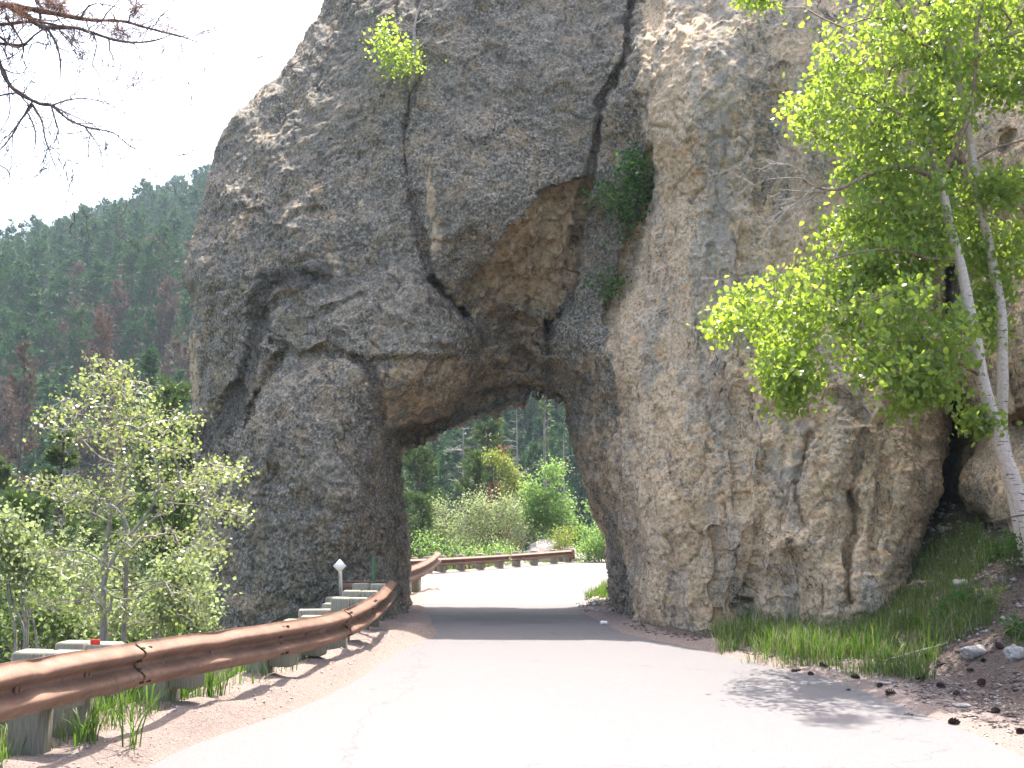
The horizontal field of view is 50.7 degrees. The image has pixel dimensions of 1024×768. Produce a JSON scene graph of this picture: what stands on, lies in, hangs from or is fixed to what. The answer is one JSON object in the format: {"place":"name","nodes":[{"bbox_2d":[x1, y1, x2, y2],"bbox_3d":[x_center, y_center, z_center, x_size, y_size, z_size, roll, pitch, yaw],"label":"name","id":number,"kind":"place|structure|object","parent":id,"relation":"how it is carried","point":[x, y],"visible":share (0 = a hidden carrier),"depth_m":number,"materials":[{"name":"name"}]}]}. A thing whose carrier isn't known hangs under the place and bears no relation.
{"place":"outdoors","nodes":[
{"label":"outdoors","id":0,"kind":"place"},
{"bbox_2d":[0,651,311,767],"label":"grass","id":1,"kind":"structure","parent":0,"point":[4,743],"depth_m":7.85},
{"bbox_2d":[0,0,323,239],"label":"sky","id":2,"kind":"structure","parent":0,"point":[274,25],"materials":[{"name":"white"}]},
{"bbox_2d":[0,259,1023,767],"bbox_3d":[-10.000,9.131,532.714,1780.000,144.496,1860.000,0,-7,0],"label":"ground","id":3,"kind":"structure","parent":0,"point":[186,723],"depth_m":10.04,"materials":[{"name":"beige soil"}]},
{"bbox_2d":[0,244,24,317],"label":"pine tree","id":4,"kind":"object","parent":3,"relation":"on","point":[7,251],"visible":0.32,"depth_m":130.54,"materials":[{"name":"green plant"}]},
{"bbox_2d":[0,306,26,392],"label":"pine tree","id":5,"kind":"object","parent":3,"relation":"on","point":[5,314],"visible":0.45,"depth_m":111.86,"materials":[{"name":"green plant"}]},
{"bbox_2d":[0,375,26,488],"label":"pine tree","id":6,"kind":"object","parent":3,"relation":"on","point":[2,381],"visible":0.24,"depth_m":90.42,"materials":[{"name":"green plant"}]},
{"bbox_2d":[0,383,29,490],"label":"pine tree","id":7,"kind":"object","parent":3,"relation":"on","point":[6,402],"visible":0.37,"depth_m":87.36,"materials":[{"name":"green plant"}]},
{"bbox_2d":[0,453,34,725],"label":"pine tree","id":8,"kind":"object","parent":3,"relation":"on","point":[6,472],"visible":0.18,"depth_m":33.01,"materials":[{"name":"green plant"}]},
{"bbox_2d":[0,259,37,368],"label":"pine tree","id":9,"kind":"object","parent":3,"relation":"on","point":[20,272],"visible":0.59,"depth_m":120.79,"materials":[{"name":"green plant"}]},
{"bbox_2d":[0,338,47,731],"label":"pine tree","id":10,"kind":"object","parent":3,"relation":"on","point":[23,356],"visible":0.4,"depth_m":62.09,"materials":[{"name":"green plant"}]},
{"bbox_2d":[0,320,47,458],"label":"pine tree","id":11,"kind":"object","parent":3,"relation":"on","point":[22,330],"visible":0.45,"depth_m":100.89,"materials":[{"name":"green plant"}]},
{"bbox_2d":[0,367,48,473],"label":"pine tree","id":12,"kind":"object","parent":3,"relation":"on","point":[26,402],"visible":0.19,"depth_m":96.56,"materials":[{"name":"green plant"}]},
{"bbox_2d":[11,271,45,364],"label":"pine tree","id":13,"kind":"object","parent":3,"relation":"on","point":[32,277],"visible":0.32,"depth_m":118.58,"materials":[{"name":"green plant"}]},
{"bbox_2d":[8,285,53,379],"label":"pine tree","id":14,"kind":"object","parent":3,"relation":"on","point":[31,303],"visible":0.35,"depth_m":111.72,"materials":[{"name":"green plant"}]},
{"bbox_2d":[15,235,58,340],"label":"pine tree","id":15,"kind":"object","parent":3,"relation":"on","point":[38,244],"visible":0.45,"depth_m":126.61,"materials":[{"name":"green plant"}]},
{"bbox_2d":[7,431,66,524],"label":"pine tree","id":16,"kind":"object","parent":3,"relation":"on","point":[30,460],"visible":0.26,"depth_m":75.53,"materials":[{"name":"green plant"}]},
{"bbox_2d":[14,382,66,518],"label":"pine tree","id":17,"kind":"object","parent":3,"relation":"on","point":[47,389],"visible":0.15,"depth_m":85.27,"materials":[{"name":"green plant"}]},
{"bbox_2d":[23,375,66,485],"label":"pine tree","id":18,"kind":"object","parent":3,"relation":"on","point":[41,383],"visible":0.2,"depth_m":91.07,"materials":[{"name":"green plant"}]},
{"bbox_2d":[29,309,63,411],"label":"pine tree","id":19,"kind":"object","parent":3,"relation":"on","point":[42,329],"visible":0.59,"depth_m":109.78,"materials":[{"name":"green plant"}]},
{"bbox_2d":[0,427,96,734],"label":"juniper tree","id":20,"kind":"object","parent":3,"relation":"on","point":[54,453],"visible":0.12,"depth_m":23.81,"materials":[{"name":"plant"}]},
{"bbox_2d":[0,571,98,656],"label":"bush","id":21,"kind":"object","parent":3,"relation":"on","point":[9,629],"visible":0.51,"depth_m":12.21,"materials":[{"name":"green plant"}]},
{"bbox_2d":[0,484,110,739],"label":"pine tree","id":22,"kind":"object","parent":3,"relation":"on","point":[45,514],"visible":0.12,"depth_m":16.82,"materials":[{"name":"green plant"}]},
{"bbox_2d":[30,365,86,453],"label":"pine tree","id":23,"kind":"object","parent":3,"relation":"on","point":[64,371],"visible":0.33,"depth_m":96.96,"materials":[{"name":"green plant"}]},
{"bbox_2d":[0,482,116,696],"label":"pine tree","id":24,"kind":"object","parent":3,"relation":"on","point":[95,533],"visible":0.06,"depth_m":26.75,"materials":[{"name":"green plant"}]},
{"bbox_2d":[31,274,90,372],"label":"pine tree","id":25,"kind":"object","parent":3,"relation":"on","point":[62,284],"visible":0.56,"depth_m":114.92,"materials":[{"name":"green plant"}]},
{"bbox_2d":[0,493,122,651],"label":"bush","id":26,"kind":"object","parent":3,"relation":"on","point":[14,536],"visible":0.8,"depth_m":11.38,"materials":[{"name":"green plant"}]},
{"bbox_2d":[44,303,98,379],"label":"pine tree","id":27,"kind":"object","parent":3,"relation":"on","point":[62,355],"visible":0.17,"depth_m":111.39,"materials":[{"name":"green plant"}]},
{"bbox_2d":[55,298,89,414],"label":"pine tree","id":28,"kind":"object","parent":3,"relation":"on","point":[67,325],"visible":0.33,"depth_m":108.03,"materials":[{"name":"green plant"}]},
{"bbox_2d":[52,249,92,341],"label":"pine tree","id":29,"kind":"object","parent":3,"relation":"on","point":[69,263],"visible":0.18,"depth_m":125.83,"materials":[{"name":"green plant"}]},
{"bbox_2d":[56,306,96,447],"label":"pine tree","id":30,"kind":"object","parent":3,"relation":"on","point":[83,334],"visible":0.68,"depth_m":101.15,"materials":[{"name":"green plant"}]},
{"bbox_2d":[60,261,94,333],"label":"pine tree","id":31,"kind":"object","parent":3,"relation":"on","point":[78,266],"visible":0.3,"depth_m":120.38,"materials":[{"name":"green plant"}]},
{"bbox_2d":[0,511,155,648],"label":"bush","id":32,"kind":"object","parent":3,"relation":"on","point":[117,565],"visible":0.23,"depth_m":17.73,"materials":[{"name":"green plant"}]},
{"bbox_2d":[48,696,117,746],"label":"grass tuft","id":33,"kind":"object","parent":3,"relation":"on","point":[90,732],"visible":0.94,"depth_m":6.87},
{"bbox_2d":[6,507,164,709],"bbox_3d":[-7.686,4.977,20.466,3.709,5.386,3.560,0,-7,0],"label":"pine tree","id":34,"kind":"object","parent":3,"relation":"on","point":[114,527],"visible":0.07,"depth_m":20.82,"materials":[{"name":"green plant"}]},
{"bbox_2d":[57,418,118,544],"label":"pine tree","id":35,"kind":"object","parent":3,"relation":"on","point":[85,469],"visible":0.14,"depth_m":84.03,"materials":[{"name":"green plant"}]},
{"bbox_2d":[75,227,102,323],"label":"pine tree","id":36,"kind":"object","parent":3,"relation":"on","point":[89,259],"visible":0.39,"depth_m":130.03,"materials":[{"name":"green plant"}]},
{"bbox_2d":[50,310,140,547],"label":"pine tree","id":37,"kind":"object","parent":3,"relation":"on","point":[100,319],"visible":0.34,"depth_m":65.67,"materials":[{"name":"green plant"}]},
{"bbox_2d":[68,258,125,364],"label":"pine tree","id":38,"kind":"object","parent":3,"relation":"on","point":[92,277],"visible":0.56,"depth_m":117.59,"materials":[{"name":"green plant"}]},
{"bbox_2d":[78,307,120,420],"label":"pine tree","id":39,"kind":"object","parent":3,"relation":"on","point":[115,357],"visible":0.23,"depth_m":104.62,"materials":[{"name":"green plant"}]},
{"bbox_2d":[73,403,138,543],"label":"pine tree","id":40,"kind":"object","parent":3,"relation":"on","point":[120,453],"visible":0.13,"depth_m":81.61,"materials":[{"name":"green plant"}]},
{"bbox_2d":[91,230,122,317],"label":"pine tree","id":41,"kind":"object","parent":3,"relation":"on","point":[105,235],"visible":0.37,"depth_m":135.04,"materials":[{"name":"green plant"}]},
{"bbox_2d":[93,241,129,332],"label":"pine tree","id":42,"kind":"object","parent":3,"relation":"on","point":[119,246],"visible":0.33,"depth_m":127.40,"materials":[{"name":"green plant"}]},
{"bbox_2d":[28,590,200,706],"bbox_3d":[-4.737,3.463,12.791,1.944,2.181,1.418,3,-7,-20],"label":"bush","id":43,"kind":"object","parent":3,"relation":"on","point":[69,637],"visible":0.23,"depth_m":12.65,"materials":[{"name":"green plant"}]},
{"bbox_2d":[91,279,140,378],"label":"pine tree","id":44,"kind":"object","parent":3,"relation":"on","point":[117,312],"visible":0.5,"depth_m":108.85,"materials":[{"name":"green plant"}]},
{"bbox_2d":[3,350,259,643],"bbox_3d":[-3.606,1.077,10.133,2.680,2.979,1.951,0,-7,0],"label":"birch shrub","id":45,"kind":"object","parent":3,"relation":"on","point":[126,545],"visible":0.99,"depth_m":10.11,"materials":[{"name":"green plant"}]},
{"bbox_2d":[109,238,154,348],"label":"pine tree","id":46,"kind":"object","parent":3,"relation":"on","point":[135,256],"visible":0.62,"depth_m":119.99,"materials":[{"name":"green plant"}]},
{"bbox_2d":[116,305,147,412],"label":"pine tree","id":47,"kind":"object","parent":3,"relation":"on","point":[134,326],"visible":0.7,"depth_m":105.70,"materials":[{"name":"green plant"}]},
{"bbox_2d":[115,357,151,478],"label":"pine tree","id":48,"kind":"object","parent":3,"relation":"on","point":[136,370],"visible":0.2,"depth_m":95.54,"materials":[{"name":"green plant"}]},
{"bbox_2d":[102,669,169,749],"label":"grass tuft","id":49,"kind":"object","parent":3,"relation":"on","point":[131,735],"visible":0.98,"depth_m":7.03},
{"bbox_2d":[121,346,166,700],"bbox_3d":[-19.462,11.097,56.731,5.905,26.707,5.242,5,-8,-36],"label":"pine tree","id":50,"kind":"object","parent":3,"relation":"on","point":[152,368],"visible":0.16,"depth_m":57.90,"materials":[{"name":"green plant"}]},
{"bbox_2d":[128,302,160,407],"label":"pine tree","id":51,"kind":"object","parent":3,"relation":"on","point":[153,321],"visible":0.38,"depth_m":103.69,"materials":[{"name":"green plant"}]},
{"bbox_2d":[95,486,196,701],"bbox_3d":[-7.405,4.929,22.503,3.665,5.821,3.434,0,-7,0],"label":"pine tree","id":52,"kind":"object","parent":3,"relation":"on","point":[181,517],"visible":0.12,"depth_m":22.71,"materials":[{"name":"green plant"}]},
{"bbox_2d":[94,372,198,631],"bbox_3d":[-9.245,5.119,29.639,4.542,11.005,4.567,0,-7,0],"label":"pine tree","id":53,"kind":"object","parent":3,"relation":"on","point":[182,391],"visible":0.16,"depth_m":29.50,"materials":[{"name":"green plant"}]},
{"bbox_2d":[54,531,241,690],"bbox_3d":[-3.859,2.678,11.579,1.869,2.191,1.301,0,-7,0],"label":"bush","id":54,"kind":"object","parent":3,"relation":"on","point":[177,570],"visible":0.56,"depth_m":11.54,"materials":[{"name":"green plant"}]},
{"bbox_2d":[131,238,172,354],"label":"pine tree","id":55,"kind":"object","parent":3,"relation":"on","point":[155,263],"visible":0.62,"depth_m":112.56,"materials":[{"name":"green plant"}]},
{"bbox_2d":[0,0,308,251],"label":"dead pine","id":56,"kind":"object","parent":3,"relation":"on","point":[53,8],"visible":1,"depth_m":6.14,"materials":[{"name":"brown plant"}]},
{"bbox_2d":[133,224,185,353],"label":"pine tree","id":57,"kind":"object","parent":3,"relation":"on","point":[167,236],"visible":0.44,"depth_m":117.31,"materials":[{"name":"green plant"}]},
{"bbox_2d":[128,422,199,634],"bbox_3d":[-7.502,4.385,25.716,3.539,7.344,3.450,0,-7,0],"label":"pine tree","id":58,"kind":"object","parent":3,"relation":"on","point":[191,432],"visible":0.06,"depth_m":25.65,"materials":[{"name":"green plant"}]},
{"bbox_2d":[141,274,191,378],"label":"pine tree","id":59,"kind":"object","parent":3,"relation":"on","point":[169,287],"visible":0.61,"depth_m":108.28,"materials":[{"name":"green plant"}]},
{"bbox_2d":[148,282,188,382],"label":"pine tree","id":60,"kind":"object","parent":3,"relation":"on","point":[159,319],"visible":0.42,"depth_m":108.81,"materials":[{"name":"green plant"}]},
{"bbox_2d":[153,338,189,436],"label":"pine tree","id":61,"kind":"object","parent":3,"relation":"on","point":[180,357],"visible":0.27,"depth_m":97.56,"materials":[{"name":"green plant"}]},
{"bbox_2d":[158,290,191,409],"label":"pine tree","id":62,"kind":"object","parent":3,"relation":"on","point":[185,297],"visible":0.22,"depth_m":103.12,"materials":[{"name":"green plant"}]},
{"bbox_2d":[164,234,187,338],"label":"pine tree","id":63,"kind":"object","parent":3,"relation":"on","point":[179,263],"visible":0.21,"depth_m":124.96,"materials":[{"name":"green plant"}]},
{"bbox_2d":[146,568,230,690],"bbox_3d":[-4.049,3.074,13.261,1.160,1.694,1.008,0,-7,0],"label":"bush","id":64,"kind":"object","parent":3,"relation":"on","point":[195,630],"visible":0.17,"depth_m":13.21,"materials":[{"name":"green plant"}]},
{"bbox_2d":[0,579,396,755],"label":"guardrail","id":65,"kind":"object","parent":3,"relation":"on","point":[39,688],"visible":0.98,"depth_m":7.64,"materials":[{"name":"metal"}]},
{"bbox_2d":[199,667,236,697],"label":"grass tuft","id":66,"kind":"object","parent":3,"relation":"on","point":[211,681],"visible":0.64,"depth_m":8.78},
{"bbox_2d":[0,163,602,545],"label":"forest","id":67,"kind":"object","parent":3,"relation":"on","point":[149,207],"visible":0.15,"depth_m":169.27,"materials":[{"name":"plant"}]},
{"bbox_2d":[409,551,441,592],"bbox_3d":[-2.019,4.050,21.557,0.407,1.299,4.099,-1,-7,9],"label":"guardrail","id":68,"kind":"object","parent":3,"relation":"on","point":[424,568],"visible":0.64,"depth_m":21.93,"materials":[{"name":"metal"}]},
{"bbox_2d":[401,443,456,568],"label":"pine tree","id":69,"kind":"object","parent":3,"relation":"on","point":[419,456],"visible":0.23,"depth_m":39.64,"materials":[{"name":"green plant"}]},
{"bbox_2d":[406,488,455,570],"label":"pine tree","id":70,"kind":"object","parent":3,"relation":"on","point":[425,517],"visible":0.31,"depth_m":36.72,"materials":[{"name":"green plant"}]},
{"bbox_2d":[433,447,465,569],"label":"spruce tree","id":71,"kind":"object","parent":3,"relation":"on","point":[443,469],"visible":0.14,"depth_m":59.84,"materials":[{"name":"plant"}]},
{"bbox_2d":[441,428,471,539],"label":"pine tree","id":72,"kind":"object","parent":3,"relation":"on","point":[456,459],"visible":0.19,"depth_m":82.81,"materials":[{"name":"green plant"}]},
{"bbox_2d":[411,522,526,570],"bbox_3d":[-1.401,6.013,34.443,4.222,3.247,1.732,0,-7,0],"label":"bush","id":73,"kind":"object","parent":3,"relation":"on","point":[435,545],"visible":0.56,"depth_m":34.48,"materials":[{"name":"green plant"}]},
{"bbox_2d":[445,447,502,568],"bbox_3d":[-1.487,7.842,41.157,3.206,11.043,2.992,0,-7,0],"label":"pine tree","id":74,"kind":"object","parent":3,"relation":"on","point":[476,472],"visible":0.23,"depth_m":41.74,"materials":[{"name":"green plant"}]},
{"bbox_2d":[416,479,542,569],"bbox_3d":[-1.212,6.325,38.032,4.654,5.928,2.566,0,-7,0],"label":"bush","id":75,"kind":"object","parent":3,"relation":"on","point":[509,515],"visible":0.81,"depth_m":38.13,"materials":[{"name":"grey plant"}]},
{"bbox_2d":[448,415,522,568],"bbox_3d":[-1.312,11.903,48.706,9.572,23.192,9.400,0,-7,0],"label":"spruce tree","id":76,"kind":"object","parent":3,"relation":"on","point":[488,431],"visible":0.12,"depth_m":49.69,"materials":[{"name":"plant"}]},
{"bbox_2d":[410,548,574,571],"bbox_3d":[-1.052,5.370,30.933,0.546,1.124,12.121,-4,-8,30],"label":"guardrail","id":77,"kind":"object","parent":3,"relation":"on","point":[478,560],"visible":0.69,"depth_m":32.09,"materials":[{"name":"metal"}]},
{"bbox_2d":[467,442,530,568],"bbox_3d":[-0.516,7.970,42.391,2.792,11.493,2.716,-3,-8,25],"label":"pine tree","id":78,"kind":"object","parent":3,"relation":"on","point":[489,489],"visible":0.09,"depth_m":42.59,"materials":[{"name":"green plant"}]},
{"bbox_2d":[481,439,528,552],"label":"aspen sapling","id":79,"kind":"object","parent":3,"relation":"on","point":[498,458],"visible":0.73,"depth_m":41.29,"materials":[{"name":"yellow plant"}]},
{"bbox_2d":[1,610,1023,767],"bbox_3d":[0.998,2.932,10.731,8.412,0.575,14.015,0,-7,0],"label":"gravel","id":80,"kind":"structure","parent":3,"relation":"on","point":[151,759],"depth_m":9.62,"materials":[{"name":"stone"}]},
{"bbox_2d":[503,392,546,465],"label":"pine tree","id":81,"kind":"object","parent":3,"relation":"on","point":[526,416],"visible":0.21,"depth_m":99.88,"materials":[{"name":"green plant"}]},
{"bbox_2d":[520,441,553,552],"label":"spruce tree","id":82,"kind":"object","parent":3,"relation":"on","point":[531,455],"visible":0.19,"depth_m":61.83,"materials":[{"name":"plant"}]},
{"bbox_2d":[528,396,561,542],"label":"spruce tree","id":83,"kind":"object","parent":3,"relation":"on","point":[545,413],"visible":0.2,"depth_m":51.83,"materials":[{"name":"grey plant"}]},
{"bbox_2d":[523,539,576,562],"bbox_3d":[1.226,6.124,37.985,2.011,1.353,1.685,4,-8,-32],"label":"stone","id":84,"kind":"object","parent":3,"relation":"on","point":[541,546],"visible":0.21,"depth_m":37.65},
{"bbox_2d":[514,452,604,556],"bbox_3d":[2.055,5.109,39.366,4.371,5.642,2.392,0,-7,0],"label":"bush","id":85,"kind":"object","parent":3,"relation":"on","point":[538,513],"visible":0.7,"depth_m":39.07,"materials":[{"name":"green plant"}]},
{"bbox_2d":[536,421,584,518],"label":"pine tree","id":86,"kind":"object","parent":3,"relation":"on","point":[556,432],"visible":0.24,"depth_m":90.52,"materials":[{"name":"green plant"}]},
{"bbox_2d":[545,522,583,561],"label":"bush","id":87,"kind":"object","parent":3,"relation":"on","point":[558,544],"visible":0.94,"depth_m":37.18,"materials":[{"name":"yellow plant"}]},
{"bbox_2d":[181,0,951,631],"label":"rock arch","id":88,"kind":"object","parent":3,"relation":"on","point":[381,274],"visible":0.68,"depth_m":17.34,"materials":[{"name":"stone"}]},
{"bbox_2d":[359,0,455,93],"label":"birch sapling","id":89,"kind":"object","parent":88,"relation":"on","point":[392,48],"visible":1,"depth_m":18.78,"materials":[{"name":"green plant"}]},
{"bbox_2d":[581,263,631,310],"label":"crack plant","id":90,"kind":"object","parent":88,"relation":"attached to","point":[609,288],"visible":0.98,"depth_m":17.91,"materials":[{"name":"green plant"}]},
{"bbox_2d":[586,141,655,232],"bbox_3d":[1.898,-3.292,18.027,1.372,1.637,1.332,0,-7,0],"label":"crack plant","id":91,"kind":"object","parent":88,"relation":"attached to","point":[628,165],"visible":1,"depth_m":17.90,"materials":[{"name":"green plant"}]},
{"bbox_2d":[548,418,589,531],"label":"pine tree","id":92,"kind":"object","parent":3,"relation":"on","point":[567,452],"visible":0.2,"depth_m":85.88,"materials":[{"name":"green plant"}]},
{"bbox_2d":[571,518,606,562],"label":"bush","id":93,"kind":"object","parent":3,"relation":"on","point":[588,552],"visible":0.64,"depth_m":35.98,"materials":[{"name":"green plant"}]},
{"bbox_2d":[624,501,1023,740],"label":"bark litter","id":94,"kind":"object","parent":3,"relation":"on","point":[921,692],"visible":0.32,"depth_m":9.93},
{"bbox_2d":[685,512,1023,684],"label":"grass","id":95,"kind":"structure","parent":3,"relation":"on","point":[853,639],"depth_m":12.27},
{"bbox_2d":[687,0,1023,559],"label":"birch tree","id":96,"kind":"object","parent":3,"relation":"on","point":[916,376],"visible":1,"depth_m":12.29,"materials":[{"name":"green plant"}]},
{"bbox_2d":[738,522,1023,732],"bbox_3d":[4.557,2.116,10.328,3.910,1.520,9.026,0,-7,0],"label":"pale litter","id":97,"kind":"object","parent":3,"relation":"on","point":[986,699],"visible":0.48,"depth_m":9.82,"materials":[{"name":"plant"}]},
{"bbox_2d":[867,499,1023,652],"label":"scree","id":98,"kind":"structure","parent":3,"relation":"on","point":[1017,604],"depth_m":13.59,"materials":[{"name":"stone"}]},
{"bbox_2d":[942,581,984,611],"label":"weed","id":99,"kind":"object","parent":3,"relation":"on","point":[951,598],"visible":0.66,"depth_m":12.05,"materials":[{"name":"green plant"}]},
{"bbox_2d":[959,644,986,658],"bbox_3d":[4.717,2.735,11.008,0.341,0.159,0.258,2,-7,-18],"label":"stone","id":100,"kind":"object","parent":3,"relation":"on","point":[970,652],"visible":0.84,"depth_m":10.91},
{"bbox_2d":[927,0,1023,531],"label":"cliff","id":101,"kind":"structure","parent":3,"relation":"on","point":[974,480],"depth_m":15.10,"materials":[{"name":"stone"}]},
{"bbox_2d":[972,528,1017,563],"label":"weed","id":102,"kind":"object","parent":3,"relation":"on","point":[992,549],"visible":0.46,"depth_m":12.90,"materials":[{"name":"green plant"}]},
{"bbox_2d":[989,528,1023,574],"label":"weed","id":103,"kind":"object","parent":3,"relation":"on","point":[1009,546],"visible":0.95,"depth_m":12.25,"materials":[{"name":"green plant"}]},
{"bbox_2d":[991,610,1023,643],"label":"weed","id":104,"kind":"object","parent":3,"relation":"on","point":[1017,626],"visible":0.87,"depth_m":10.90,"materials":[{"name":"green plant"}]},
{"bbox_2d":[1003,644,1023,662],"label":"stone","id":105,"kind":"object","parent":3,"relation":"on","point":[1013,653],"visible":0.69,"depth_m":10.46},
{"bbox_2d":[149,561,1023,767],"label":"road","id":106,"kind":"structure","parent":0,"point":[533,666],"depth_m":8.81,"materials":[{"name":"asphalt"}]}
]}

